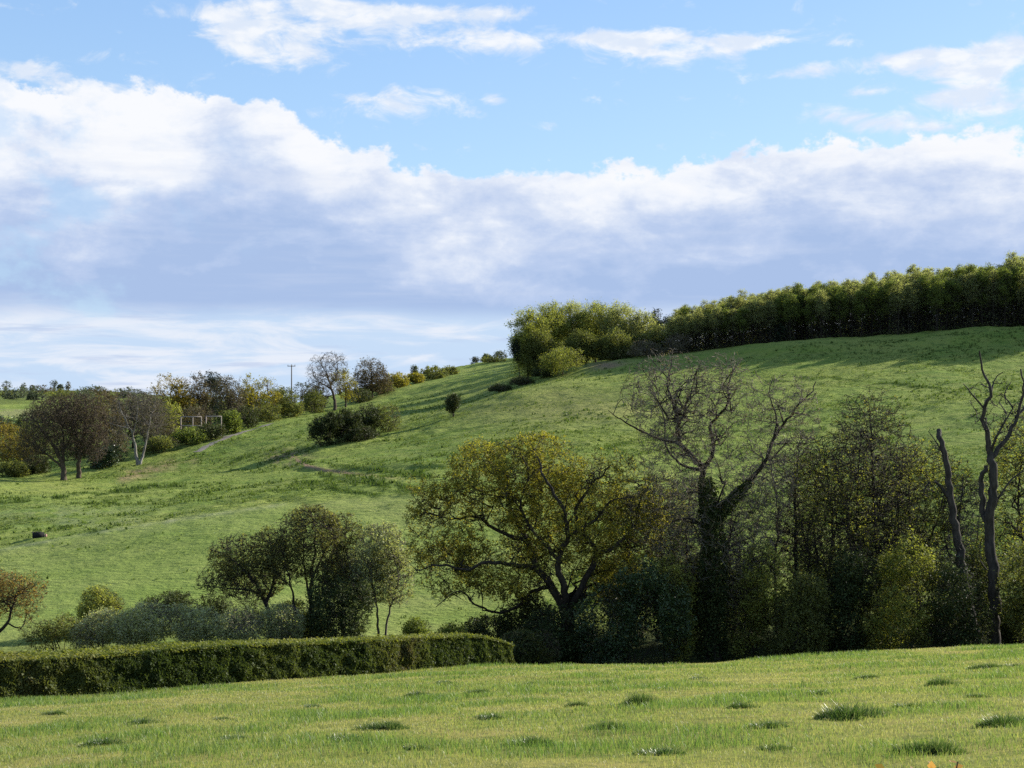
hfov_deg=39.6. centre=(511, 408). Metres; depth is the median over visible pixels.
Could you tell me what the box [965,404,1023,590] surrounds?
alder tree
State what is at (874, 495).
alder tree
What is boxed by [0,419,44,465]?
rowan tree
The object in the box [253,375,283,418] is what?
oak tree
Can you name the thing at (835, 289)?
plantation tree
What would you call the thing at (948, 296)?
plantation tree
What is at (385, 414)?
bush
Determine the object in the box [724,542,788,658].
bush
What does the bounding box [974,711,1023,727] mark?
grass tussock
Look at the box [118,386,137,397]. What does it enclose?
tree
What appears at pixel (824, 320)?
plantation tree
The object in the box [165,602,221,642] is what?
sallow bush
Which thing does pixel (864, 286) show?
plantation tree
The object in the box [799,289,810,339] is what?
plantation tree
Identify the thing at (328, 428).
bush
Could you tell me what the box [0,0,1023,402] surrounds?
sky
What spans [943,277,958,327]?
plantation tree
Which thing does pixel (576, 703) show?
grass tussock
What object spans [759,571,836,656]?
bush
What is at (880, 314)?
plantation tree
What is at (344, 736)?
grass tussock
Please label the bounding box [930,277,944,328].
plantation tree
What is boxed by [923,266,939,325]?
plantation tree
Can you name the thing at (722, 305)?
plantation tree
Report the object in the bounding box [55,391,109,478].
ash tree
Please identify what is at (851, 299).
plantation tree
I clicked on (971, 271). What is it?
plantation tree
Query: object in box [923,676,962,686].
grass tussock
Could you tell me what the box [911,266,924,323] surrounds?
plantation tree
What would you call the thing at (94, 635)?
sallow bush
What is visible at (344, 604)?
bush
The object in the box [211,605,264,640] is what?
sallow bush
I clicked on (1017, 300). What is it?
plantation tree
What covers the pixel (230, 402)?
oak tree
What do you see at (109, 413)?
rowan tree
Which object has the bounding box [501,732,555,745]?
grass tussock
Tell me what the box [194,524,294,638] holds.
alder tree
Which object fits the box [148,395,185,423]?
rowan tree
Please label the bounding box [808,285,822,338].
plantation tree
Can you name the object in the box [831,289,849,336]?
plantation tree
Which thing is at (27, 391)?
tree
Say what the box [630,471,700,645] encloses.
alder tree
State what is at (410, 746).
grass tussock
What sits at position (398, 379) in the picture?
bush
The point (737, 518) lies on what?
tree
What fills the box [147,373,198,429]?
oak tree
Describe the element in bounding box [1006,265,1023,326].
plantation tree
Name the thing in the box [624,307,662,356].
beech tree
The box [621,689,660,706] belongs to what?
grass tussock
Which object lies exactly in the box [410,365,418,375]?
bush
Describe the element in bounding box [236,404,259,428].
bush
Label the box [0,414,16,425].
tree
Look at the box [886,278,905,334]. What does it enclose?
plantation tree
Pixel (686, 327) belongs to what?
plantation tree
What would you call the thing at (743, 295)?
plantation tree
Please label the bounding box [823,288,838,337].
plantation tree
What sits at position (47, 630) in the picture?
bush
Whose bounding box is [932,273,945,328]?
plantation tree
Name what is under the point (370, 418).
bush
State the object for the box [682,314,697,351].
plantation tree
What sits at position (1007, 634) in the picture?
bush
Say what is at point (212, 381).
pine tree
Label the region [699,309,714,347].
plantation tree
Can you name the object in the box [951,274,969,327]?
plantation tree
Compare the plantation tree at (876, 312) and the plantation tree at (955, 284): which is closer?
the plantation tree at (955, 284)
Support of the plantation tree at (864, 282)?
on the hillside
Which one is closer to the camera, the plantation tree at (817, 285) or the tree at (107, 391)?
the plantation tree at (817, 285)
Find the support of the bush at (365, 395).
on the hillside
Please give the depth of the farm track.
249.23 m
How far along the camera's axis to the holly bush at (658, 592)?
95.36 m
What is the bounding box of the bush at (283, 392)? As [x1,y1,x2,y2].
[270,386,297,414]
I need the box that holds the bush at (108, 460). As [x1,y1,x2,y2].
[85,442,123,468]
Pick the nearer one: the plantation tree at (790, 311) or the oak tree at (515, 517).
the oak tree at (515, 517)
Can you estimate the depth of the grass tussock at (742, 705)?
27.64 m
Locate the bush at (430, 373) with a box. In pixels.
[416,365,448,379]
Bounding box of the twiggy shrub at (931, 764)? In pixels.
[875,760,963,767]
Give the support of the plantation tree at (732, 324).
on the hillside
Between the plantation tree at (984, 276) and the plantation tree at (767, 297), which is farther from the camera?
the plantation tree at (767, 297)
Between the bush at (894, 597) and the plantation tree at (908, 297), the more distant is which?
the plantation tree at (908, 297)
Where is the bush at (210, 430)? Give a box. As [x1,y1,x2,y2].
[197,421,226,439]
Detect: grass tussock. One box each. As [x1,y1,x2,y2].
[41,709,67,714]
[74,736,135,747]
[122,717,165,724]
[213,716,233,719]
[219,733,250,740]
[304,703,319,707]
[326,732,373,742]
[351,719,412,730]
[401,689,438,698]
[403,742,433,750]
[461,688,491,693]
[472,712,506,719]
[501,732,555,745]
[564,701,591,707]
[583,720,630,729]
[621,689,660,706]
[628,745,688,755]
[726,701,761,708]
[743,719,788,728]
[756,742,796,751]
[804,688,833,694]
[812,698,888,721]
[853,674,881,678]
[886,736,973,754]
[892,701,923,708]
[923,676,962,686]
[964,692,990,697]
[965,661,1005,669]
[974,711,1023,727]
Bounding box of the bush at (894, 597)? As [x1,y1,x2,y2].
[849,555,919,634]
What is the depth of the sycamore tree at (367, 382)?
319.12 m
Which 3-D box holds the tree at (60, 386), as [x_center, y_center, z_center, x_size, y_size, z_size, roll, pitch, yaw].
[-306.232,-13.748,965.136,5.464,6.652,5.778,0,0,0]
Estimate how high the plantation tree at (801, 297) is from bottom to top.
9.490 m
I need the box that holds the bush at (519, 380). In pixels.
[508,374,535,385]
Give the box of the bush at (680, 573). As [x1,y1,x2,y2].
[643,553,698,662]
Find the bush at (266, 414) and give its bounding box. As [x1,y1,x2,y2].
[254,398,282,422]
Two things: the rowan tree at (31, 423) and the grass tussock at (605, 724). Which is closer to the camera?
the grass tussock at (605, 724)
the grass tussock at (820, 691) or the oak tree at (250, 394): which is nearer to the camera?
the grass tussock at (820, 691)
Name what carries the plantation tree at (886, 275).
on the hillside
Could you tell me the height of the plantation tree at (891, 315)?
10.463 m
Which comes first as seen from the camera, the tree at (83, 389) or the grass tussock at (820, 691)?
the grass tussock at (820, 691)
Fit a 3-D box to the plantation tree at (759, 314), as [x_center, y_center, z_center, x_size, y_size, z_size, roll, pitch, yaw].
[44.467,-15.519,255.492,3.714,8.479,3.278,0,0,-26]
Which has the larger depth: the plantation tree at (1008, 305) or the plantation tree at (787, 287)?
the plantation tree at (787, 287)
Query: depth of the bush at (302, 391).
305.09 m
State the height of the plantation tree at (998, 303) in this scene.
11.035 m
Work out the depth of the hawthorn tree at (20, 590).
99.65 m
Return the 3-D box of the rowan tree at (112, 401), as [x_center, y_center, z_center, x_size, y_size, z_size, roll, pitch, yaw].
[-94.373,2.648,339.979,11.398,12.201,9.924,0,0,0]
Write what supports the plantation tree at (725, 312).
on the hillside
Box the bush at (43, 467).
[22,455,51,473]
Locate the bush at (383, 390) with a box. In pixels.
[370,382,395,392]
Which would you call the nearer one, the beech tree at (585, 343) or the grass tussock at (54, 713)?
the grass tussock at (54, 713)
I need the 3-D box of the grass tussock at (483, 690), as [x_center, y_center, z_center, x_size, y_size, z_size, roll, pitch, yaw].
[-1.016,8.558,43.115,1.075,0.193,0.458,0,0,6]
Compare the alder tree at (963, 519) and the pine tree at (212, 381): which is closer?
the alder tree at (963, 519)
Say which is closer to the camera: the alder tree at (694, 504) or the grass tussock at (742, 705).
the grass tussock at (742, 705)
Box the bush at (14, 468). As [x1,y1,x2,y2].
[0,458,30,476]
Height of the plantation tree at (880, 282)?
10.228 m
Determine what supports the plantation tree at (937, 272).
on the hillside
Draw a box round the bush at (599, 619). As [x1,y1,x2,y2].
[577,557,647,644]
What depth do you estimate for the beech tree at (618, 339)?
262.56 m
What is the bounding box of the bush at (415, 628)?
[399,615,431,634]
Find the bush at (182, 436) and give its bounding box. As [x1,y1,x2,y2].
[167,426,209,444]
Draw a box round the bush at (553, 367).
[536,345,586,375]
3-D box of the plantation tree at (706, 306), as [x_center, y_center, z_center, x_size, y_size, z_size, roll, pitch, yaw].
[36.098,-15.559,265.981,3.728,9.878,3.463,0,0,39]
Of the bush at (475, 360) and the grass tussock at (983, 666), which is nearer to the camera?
the grass tussock at (983, 666)
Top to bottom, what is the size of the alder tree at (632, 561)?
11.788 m
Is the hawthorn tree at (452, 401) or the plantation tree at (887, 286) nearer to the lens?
the hawthorn tree at (452, 401)
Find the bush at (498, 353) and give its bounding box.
[493,349,507,358]
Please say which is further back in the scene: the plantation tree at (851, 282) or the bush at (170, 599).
the plantation tree at (851, 282)
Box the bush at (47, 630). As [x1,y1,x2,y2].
[15,612,86,650]
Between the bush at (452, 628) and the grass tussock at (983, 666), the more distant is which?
the bush at (452, 628)
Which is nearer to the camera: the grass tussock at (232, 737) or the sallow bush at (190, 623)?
the grass tussock at (232, 737)
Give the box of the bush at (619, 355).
[604,346,636,358]
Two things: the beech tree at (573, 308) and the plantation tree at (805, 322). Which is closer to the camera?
the plantation tree at (805, 322)
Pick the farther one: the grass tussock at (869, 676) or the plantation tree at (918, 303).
the plantation tree at (918, 303)
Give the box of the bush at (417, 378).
[406,371,426,383]
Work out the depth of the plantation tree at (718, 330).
260.59 m
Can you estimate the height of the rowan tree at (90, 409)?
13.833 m
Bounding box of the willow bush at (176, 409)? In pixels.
[154,399,185,440]
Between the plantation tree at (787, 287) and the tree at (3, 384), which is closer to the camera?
the plantation tree at (787, 287)
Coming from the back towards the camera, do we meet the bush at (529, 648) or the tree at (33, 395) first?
the tree at (33, 395)
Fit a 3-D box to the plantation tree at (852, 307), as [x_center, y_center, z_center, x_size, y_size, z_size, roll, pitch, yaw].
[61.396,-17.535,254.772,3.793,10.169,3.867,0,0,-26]
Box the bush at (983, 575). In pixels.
[958,541,1008,638]
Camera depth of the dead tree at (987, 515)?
97.42 m
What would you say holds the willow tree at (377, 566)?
on the hillside
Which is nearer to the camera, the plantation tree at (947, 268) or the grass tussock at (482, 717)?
the grass tussock at (482, 717)
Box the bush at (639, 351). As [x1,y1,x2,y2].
[627,338,665,356]
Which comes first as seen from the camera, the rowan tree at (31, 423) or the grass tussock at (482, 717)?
the grass tussock at (482, 717)
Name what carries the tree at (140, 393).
on the hillside
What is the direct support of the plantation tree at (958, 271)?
on the hillside
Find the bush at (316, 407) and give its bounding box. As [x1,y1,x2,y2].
[302,388,327,412]
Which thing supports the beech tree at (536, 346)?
on the hillside
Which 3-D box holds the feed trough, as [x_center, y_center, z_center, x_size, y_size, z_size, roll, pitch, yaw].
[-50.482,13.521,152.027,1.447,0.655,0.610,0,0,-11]
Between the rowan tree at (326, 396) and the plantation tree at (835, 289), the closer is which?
the plantation tree at (835, 289)
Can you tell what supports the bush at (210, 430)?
on the hillside
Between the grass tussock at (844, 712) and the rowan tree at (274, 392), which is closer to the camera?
the grass tussock at (844, 712)
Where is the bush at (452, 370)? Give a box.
[442,365,459,374]
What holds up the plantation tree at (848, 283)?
on the hillside
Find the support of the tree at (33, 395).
on the hillside
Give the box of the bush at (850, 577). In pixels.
[818,542,883,653]
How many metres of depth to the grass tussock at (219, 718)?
34.36 m
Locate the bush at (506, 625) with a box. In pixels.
[458,592,556,645]
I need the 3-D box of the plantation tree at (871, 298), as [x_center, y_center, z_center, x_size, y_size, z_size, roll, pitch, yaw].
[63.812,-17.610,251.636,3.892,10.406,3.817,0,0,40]
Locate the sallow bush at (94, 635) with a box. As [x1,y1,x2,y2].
[67,605,129,648]
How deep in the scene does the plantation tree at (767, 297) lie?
257.84 m
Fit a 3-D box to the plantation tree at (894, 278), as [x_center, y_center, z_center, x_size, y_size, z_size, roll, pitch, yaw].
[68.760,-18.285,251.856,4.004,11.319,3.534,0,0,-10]
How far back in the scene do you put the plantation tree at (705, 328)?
258.90 m
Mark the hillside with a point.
(130, 573)
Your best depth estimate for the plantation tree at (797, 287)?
257.73 m
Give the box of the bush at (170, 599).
[136,587,193,630]
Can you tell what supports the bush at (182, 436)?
on the hillside
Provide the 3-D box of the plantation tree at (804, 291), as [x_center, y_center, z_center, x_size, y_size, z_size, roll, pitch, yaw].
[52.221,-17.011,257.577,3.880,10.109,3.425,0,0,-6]
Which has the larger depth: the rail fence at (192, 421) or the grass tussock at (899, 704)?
the rail fence at (192, 421)
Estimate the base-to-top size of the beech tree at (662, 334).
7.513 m
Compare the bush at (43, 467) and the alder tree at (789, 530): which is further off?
the bush at (43, 467)
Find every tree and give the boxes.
[0,387,13,395]
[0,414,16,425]
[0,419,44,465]
[0,421,57,462]
[0,422,24,451]
[0,567,48,632]
[1,380,12,389]
[1,387,26,398]
[9,393,88,479]
[10,387,31,394]
[14,410,55,444]
[14,411,32,425]
[26,386,46,399]
[30,400,48,418]
[34,385,56,393]
[35,399,80,447]
[45,389,72,401]
[48,428,104,458]
[49,379,58,389]
[52,388,73,395]
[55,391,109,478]
[57,384,64,389]
[65,381,70,390]
[70,386,89,395]
[71,394,110,439]
[73,389,95,401]
[82,384,105,393]
[86,391,130,454]
[89,387,112,395]
[94,390,122,404]
[97,394,135,438]
[106,389,170,464]
[107,397,160,447]
[108,388,131,397]
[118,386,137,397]
[123,390,158,433]
[132,389,146,397]
[132,393,176,444]
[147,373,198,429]
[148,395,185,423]
[181,391,207,422]
[183,371,216,432]
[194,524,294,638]
[197,369,224,425]
[203,393,235,418]
[209,375,247,426]
[233,373,262,421]
[235,384,261,414]
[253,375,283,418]
[262,388,294,411]
[262,502,354,637]
[299,384,330,407]
[305,352,347,410]
[320,510,363,628]
[329,368,360,406]
[342,520,415,635]
[350,355,393,397]
[402,430,673,657]
[444,393,462,416]
[504,305,551,376]
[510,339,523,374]
[519,328,557,374]
[531,296,574,368]
[551,299,592,366]
[559,327,600,364]
[572,298,616,361]
[591,491,660,641]
[593,298,641,339]
[593,326,635,359]
[608,348,821,660]
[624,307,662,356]
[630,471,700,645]
[643,320,670,355]
[649,472,721,615]
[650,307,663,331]
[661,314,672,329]
[663,317,677,353]
[667,308,681,341]
[672,315,686,352]
[678,304,692,349]
[679,314,690,351]
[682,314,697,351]
[686,308,706,350]
[688,304,702,350]
[698,299,711,348]
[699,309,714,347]
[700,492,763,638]
[701,313,714,349]
[708,300,721,347]
[709,305,723,348]
[710,307,724,347]
[717,304,728,346]
[718,306,731,347]
[723,295,735,342]
[723,302,734,346]
[725,295,738,344]
[725,308,740,346]
[733,295,748,344]
[733,306,749,344]
[735,288,749,344]
[744,296,759,343]
[744,299,758,343]
[744,300,758,343]
[745,452,801,631]
[750,299,768,342]
[755,291,767,341]
[755,297,768,342]
[761,300,778,341]
[762,289,777,341]
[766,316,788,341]
[767,431,825,623]
[772,290,788,340]
[772,297,788,340]
[775,453,849,585]
[781,285,794,339]
[782,293,801,340]
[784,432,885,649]
[785,291,799,340]
[788,281,804,339]
[794,289,808,337]
[794,291,808,339]
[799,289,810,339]
[802,294,819,339]
[804,286,820,338]
[808,284,821,335]
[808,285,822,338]
[813,288,831,337]
[813,425,897,633]
[816,291,831,337]
[819,282,828,333]
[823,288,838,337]
[825,382,931,644]
[827,280,841,334]
[827,285,842,337]
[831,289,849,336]
[837,283,850,336]
[839,293,851,334]
[842,277,852,333]
[843,283,860,336]
[847,278,862,332]
[847,283,865,335]
[852,288,869,336]
[855,444,940,614]
[857,285,871,334]
[858,278,872,334]
[864,279,880,335]
[865,280,878,332]
[866,271,877,281]
[868,280,882,333]
[869,435,978,631]
[873,279,887,334]
[873,287,888,334]
[878,278,888,329]
[879,271,894,330]
[879,278,897,333]
[882,280,901,333]
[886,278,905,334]
[892,273,907,333]
[900,273,915,331]
[902,282,919,333]
[903,277,917,328]
[905,263,919,317]
[909,280,927,332]
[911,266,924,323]
[911,270,925,328]
[913,276,927,330]
[914,274,933,330]
[921,270,936,329]
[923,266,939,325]
[923,473,988,617]
[924,275,946,330]
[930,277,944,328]
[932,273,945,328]
[935,268,942,274]
[937,276,954,330]
[939,266,957,321]
[942,270,955,325]
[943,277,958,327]
[945,278,963,329]
[949,264,965,326]
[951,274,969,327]
[953,275,966,325]
[961,263,978,325]
[962,272,982,326]
[963,351,1023,644]
[964,264,977,324]
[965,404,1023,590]
[973,266,994,326]
[973,267,989,326]
[981,262,997,325]
[983,270,1002,326]
[988,266,1006,326]
[994,264,1006,325]
[994,265,1015,326]
[1000,268,1015,326]
[1004,260,1019,325]
[1005,250,1020,320]
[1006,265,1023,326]
[1009,259,1023,325]
[1012,260,1023,323]
[1014,270,1023,324]
[1015,254,1023,325]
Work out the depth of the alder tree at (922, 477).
108.20 m
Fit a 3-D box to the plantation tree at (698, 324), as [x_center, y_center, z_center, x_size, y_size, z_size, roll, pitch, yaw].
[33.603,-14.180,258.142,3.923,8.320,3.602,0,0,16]
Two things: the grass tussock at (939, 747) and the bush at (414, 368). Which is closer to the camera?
the grass tussock at (939, 747)
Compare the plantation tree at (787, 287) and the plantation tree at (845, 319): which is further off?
the plantation tree at (787, 287)
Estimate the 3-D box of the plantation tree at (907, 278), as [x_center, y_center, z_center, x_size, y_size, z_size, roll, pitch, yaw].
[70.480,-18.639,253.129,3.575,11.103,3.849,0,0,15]
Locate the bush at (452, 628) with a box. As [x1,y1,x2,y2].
[434,619,470,633]
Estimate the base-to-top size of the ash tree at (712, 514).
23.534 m
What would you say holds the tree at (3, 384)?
on the hillside
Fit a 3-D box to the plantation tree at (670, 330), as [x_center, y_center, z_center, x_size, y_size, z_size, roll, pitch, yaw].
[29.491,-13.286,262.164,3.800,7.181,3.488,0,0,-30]
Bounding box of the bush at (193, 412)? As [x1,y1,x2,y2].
[177,404,215,434]
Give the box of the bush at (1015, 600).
[993,541,1023,643]
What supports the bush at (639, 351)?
on the hillside
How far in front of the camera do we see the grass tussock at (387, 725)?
26.20 m
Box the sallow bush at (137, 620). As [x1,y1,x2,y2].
[107,598,176,645]
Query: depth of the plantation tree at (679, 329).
260.56 m
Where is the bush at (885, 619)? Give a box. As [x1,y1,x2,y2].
[852,525,940,650]
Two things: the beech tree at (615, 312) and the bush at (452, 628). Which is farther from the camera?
the beech tree at (615, 312)
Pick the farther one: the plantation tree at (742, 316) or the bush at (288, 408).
the bush at (288, 408)
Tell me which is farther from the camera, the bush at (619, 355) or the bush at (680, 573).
the bush at (619, 355)
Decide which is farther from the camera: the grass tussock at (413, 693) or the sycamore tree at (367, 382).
the sycamore tree at (367, 382)
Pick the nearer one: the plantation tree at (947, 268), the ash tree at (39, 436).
the ash tree at (39, 436)
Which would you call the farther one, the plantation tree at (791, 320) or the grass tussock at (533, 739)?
the plantation tree at (791, 320)
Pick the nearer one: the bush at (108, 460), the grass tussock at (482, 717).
the grass tussock at (482, 717)
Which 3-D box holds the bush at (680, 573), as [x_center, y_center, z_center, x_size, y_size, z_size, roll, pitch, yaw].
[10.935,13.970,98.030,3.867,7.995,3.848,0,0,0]
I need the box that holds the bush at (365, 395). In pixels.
[346,387,372,402]
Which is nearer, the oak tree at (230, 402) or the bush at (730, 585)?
the bush at (730, 585)
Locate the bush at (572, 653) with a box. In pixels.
[522,600,598,663]
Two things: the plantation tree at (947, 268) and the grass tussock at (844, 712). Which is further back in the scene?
the plantation tree at (947, 268)
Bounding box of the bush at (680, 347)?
[662,332,692,353]
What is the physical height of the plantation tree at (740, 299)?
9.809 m
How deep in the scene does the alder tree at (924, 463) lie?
106.22 m
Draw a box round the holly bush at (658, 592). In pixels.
[569,555,696,664]
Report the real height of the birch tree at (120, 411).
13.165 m
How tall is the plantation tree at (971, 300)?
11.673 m
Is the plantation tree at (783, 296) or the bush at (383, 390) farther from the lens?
the bush at (383, 390)
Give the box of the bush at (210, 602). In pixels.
[191,587,270,636]
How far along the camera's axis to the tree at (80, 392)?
738.23 m
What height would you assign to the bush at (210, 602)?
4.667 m
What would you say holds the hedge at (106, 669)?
on the field
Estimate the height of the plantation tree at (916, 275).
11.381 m
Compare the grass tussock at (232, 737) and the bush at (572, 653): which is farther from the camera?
the bush at (572, 653)
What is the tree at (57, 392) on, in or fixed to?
on the hillside
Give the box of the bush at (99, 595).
[72,584,127,630]
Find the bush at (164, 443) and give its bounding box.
[137,434,178,452]
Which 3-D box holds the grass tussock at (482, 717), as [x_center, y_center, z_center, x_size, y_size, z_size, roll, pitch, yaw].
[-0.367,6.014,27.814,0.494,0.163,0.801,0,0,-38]
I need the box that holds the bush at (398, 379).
[382,371,410,388]
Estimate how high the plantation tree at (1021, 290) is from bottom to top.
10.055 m
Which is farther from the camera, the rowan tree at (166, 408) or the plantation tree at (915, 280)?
the rowan tree at (166, 408)
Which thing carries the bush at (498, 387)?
on the hillside
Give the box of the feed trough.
[32,531,46,537]
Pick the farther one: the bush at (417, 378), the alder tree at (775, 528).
the bush at (417, 378)
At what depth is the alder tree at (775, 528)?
107.70 m
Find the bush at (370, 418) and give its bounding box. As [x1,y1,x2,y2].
[354,401,381,433]
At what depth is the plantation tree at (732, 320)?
256.43 m
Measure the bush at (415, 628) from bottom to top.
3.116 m
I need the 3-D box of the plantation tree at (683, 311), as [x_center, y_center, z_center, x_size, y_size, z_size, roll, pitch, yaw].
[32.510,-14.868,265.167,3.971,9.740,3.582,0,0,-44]
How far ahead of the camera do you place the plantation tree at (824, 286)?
258.08 m
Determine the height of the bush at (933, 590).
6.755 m
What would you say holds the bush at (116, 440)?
on the hillside
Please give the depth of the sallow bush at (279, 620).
98.49 m
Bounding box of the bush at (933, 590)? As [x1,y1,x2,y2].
[905,553,977,632]
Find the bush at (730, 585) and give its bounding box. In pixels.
[700,552,770,637]
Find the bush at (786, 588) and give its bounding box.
[774,557,843,634]
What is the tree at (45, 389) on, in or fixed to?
on the hillside
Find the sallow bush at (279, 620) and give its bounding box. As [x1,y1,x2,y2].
[255,599,306,639]
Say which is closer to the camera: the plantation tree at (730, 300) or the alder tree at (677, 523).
the alder tree at (677, 523)
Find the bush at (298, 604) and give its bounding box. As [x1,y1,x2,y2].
[274,597,327,638]
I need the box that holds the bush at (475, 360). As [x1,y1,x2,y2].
[471,357,479,363]
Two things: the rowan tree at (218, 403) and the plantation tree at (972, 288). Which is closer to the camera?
the plantation tree at (972, 288)
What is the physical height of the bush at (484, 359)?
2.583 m
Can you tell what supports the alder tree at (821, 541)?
on the hillside
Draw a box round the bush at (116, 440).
[103,429,131,460]
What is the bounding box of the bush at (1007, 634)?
[987,596,1023,644]
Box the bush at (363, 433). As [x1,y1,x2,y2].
[338,423,381,440]
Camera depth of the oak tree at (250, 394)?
278.56 m
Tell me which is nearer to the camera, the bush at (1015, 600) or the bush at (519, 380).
the bush at (1015, 600)
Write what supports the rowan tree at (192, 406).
on the hillside
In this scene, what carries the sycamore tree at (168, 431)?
on the hillside
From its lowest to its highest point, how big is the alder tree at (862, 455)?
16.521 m
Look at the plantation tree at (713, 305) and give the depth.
262.64 m
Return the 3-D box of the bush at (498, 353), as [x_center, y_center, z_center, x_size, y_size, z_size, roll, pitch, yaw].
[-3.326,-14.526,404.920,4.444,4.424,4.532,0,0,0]
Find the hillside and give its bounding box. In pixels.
[0,325,1023,664]
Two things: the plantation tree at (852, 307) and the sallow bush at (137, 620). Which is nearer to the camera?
the sallow bush at (137, 620)
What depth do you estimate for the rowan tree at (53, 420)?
328.54 m
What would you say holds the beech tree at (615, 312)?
on the hillside
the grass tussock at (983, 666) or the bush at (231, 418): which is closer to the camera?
the grass tussock at (983, 666)
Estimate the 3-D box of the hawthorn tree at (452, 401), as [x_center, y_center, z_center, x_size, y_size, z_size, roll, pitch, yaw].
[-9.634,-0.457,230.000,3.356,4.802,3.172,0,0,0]
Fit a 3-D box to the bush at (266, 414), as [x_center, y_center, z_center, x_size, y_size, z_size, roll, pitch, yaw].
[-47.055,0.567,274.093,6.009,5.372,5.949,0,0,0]
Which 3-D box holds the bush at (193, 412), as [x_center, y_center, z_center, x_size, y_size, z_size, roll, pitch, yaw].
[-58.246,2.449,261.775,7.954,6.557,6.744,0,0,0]
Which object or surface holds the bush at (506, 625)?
on the hillside
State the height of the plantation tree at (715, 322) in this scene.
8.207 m
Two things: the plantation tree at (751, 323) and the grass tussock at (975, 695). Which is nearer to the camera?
the grass tussock at (975, 695)
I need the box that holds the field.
[0,647,1023,767]
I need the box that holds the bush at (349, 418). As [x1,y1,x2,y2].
[336,408,365,439]
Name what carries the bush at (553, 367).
on the hillside
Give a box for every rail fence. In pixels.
[180,416,201,428]
[206,416,221,426]
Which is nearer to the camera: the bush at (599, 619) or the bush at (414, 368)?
the bush at (599, 619)
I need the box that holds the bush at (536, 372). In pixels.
[530,367,552,377]
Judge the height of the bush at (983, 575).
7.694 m
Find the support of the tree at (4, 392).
on the hillside
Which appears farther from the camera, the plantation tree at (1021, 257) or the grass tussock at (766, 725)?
the plantation tree at (1021, 257)
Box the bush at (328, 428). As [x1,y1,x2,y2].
[306,409,344,446]
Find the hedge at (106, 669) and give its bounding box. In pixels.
[0,631,514,699]
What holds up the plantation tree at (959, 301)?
on the hillside
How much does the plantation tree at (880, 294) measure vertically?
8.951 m
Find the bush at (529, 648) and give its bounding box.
[499,627,562,665]
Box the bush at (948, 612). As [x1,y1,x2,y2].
[911,553,995,648]
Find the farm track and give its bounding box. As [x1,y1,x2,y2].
[194,423,272,451]
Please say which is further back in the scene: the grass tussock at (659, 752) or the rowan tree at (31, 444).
the rowan tree at (31, 444)
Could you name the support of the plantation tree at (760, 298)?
on the hillside
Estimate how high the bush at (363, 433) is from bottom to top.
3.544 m
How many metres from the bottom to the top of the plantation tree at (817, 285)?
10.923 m
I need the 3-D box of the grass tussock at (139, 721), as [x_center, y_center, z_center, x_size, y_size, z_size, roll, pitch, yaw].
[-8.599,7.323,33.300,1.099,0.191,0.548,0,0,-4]
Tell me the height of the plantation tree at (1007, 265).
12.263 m
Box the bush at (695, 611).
[675,550,703,649]
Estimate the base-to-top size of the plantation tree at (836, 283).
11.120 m
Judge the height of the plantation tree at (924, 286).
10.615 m
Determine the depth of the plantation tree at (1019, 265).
248.53 m
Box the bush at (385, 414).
[377,403,402,432]
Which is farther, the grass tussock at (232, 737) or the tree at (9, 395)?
the tree at (9, 395)
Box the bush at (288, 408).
[277,393,304,416]
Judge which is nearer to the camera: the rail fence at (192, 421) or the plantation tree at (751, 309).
the rail fence at (192, 421)
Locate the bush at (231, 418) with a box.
[219,410,242,433]
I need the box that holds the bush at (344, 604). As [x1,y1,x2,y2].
[302,562,376,638]
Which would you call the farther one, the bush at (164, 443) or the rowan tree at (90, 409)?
the rowan tree at (90, 409)
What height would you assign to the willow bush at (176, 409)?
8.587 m
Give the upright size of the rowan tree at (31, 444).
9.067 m
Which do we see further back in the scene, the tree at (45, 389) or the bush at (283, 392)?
the tree at (45, 389)
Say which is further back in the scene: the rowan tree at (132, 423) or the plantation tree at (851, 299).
the rowan tree at (132, 423)
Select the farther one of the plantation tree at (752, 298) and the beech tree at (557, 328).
the beech tree at (557, 328)
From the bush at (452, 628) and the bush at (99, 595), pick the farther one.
the bush at (99, 595)
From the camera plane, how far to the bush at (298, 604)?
103.59 m
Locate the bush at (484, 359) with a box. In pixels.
[479,355,506,362]
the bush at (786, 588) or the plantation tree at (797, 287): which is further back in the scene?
the plantation tree at (797, 287)
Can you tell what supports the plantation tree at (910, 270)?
on the hillside
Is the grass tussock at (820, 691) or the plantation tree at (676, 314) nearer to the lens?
the grass tussock at (820, 691)
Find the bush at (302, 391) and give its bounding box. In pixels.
[293,382,320,411]
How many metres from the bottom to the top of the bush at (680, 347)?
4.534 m
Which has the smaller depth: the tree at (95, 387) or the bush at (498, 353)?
the bush at (498, 353)
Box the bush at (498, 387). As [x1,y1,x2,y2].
[487,383,514,391]

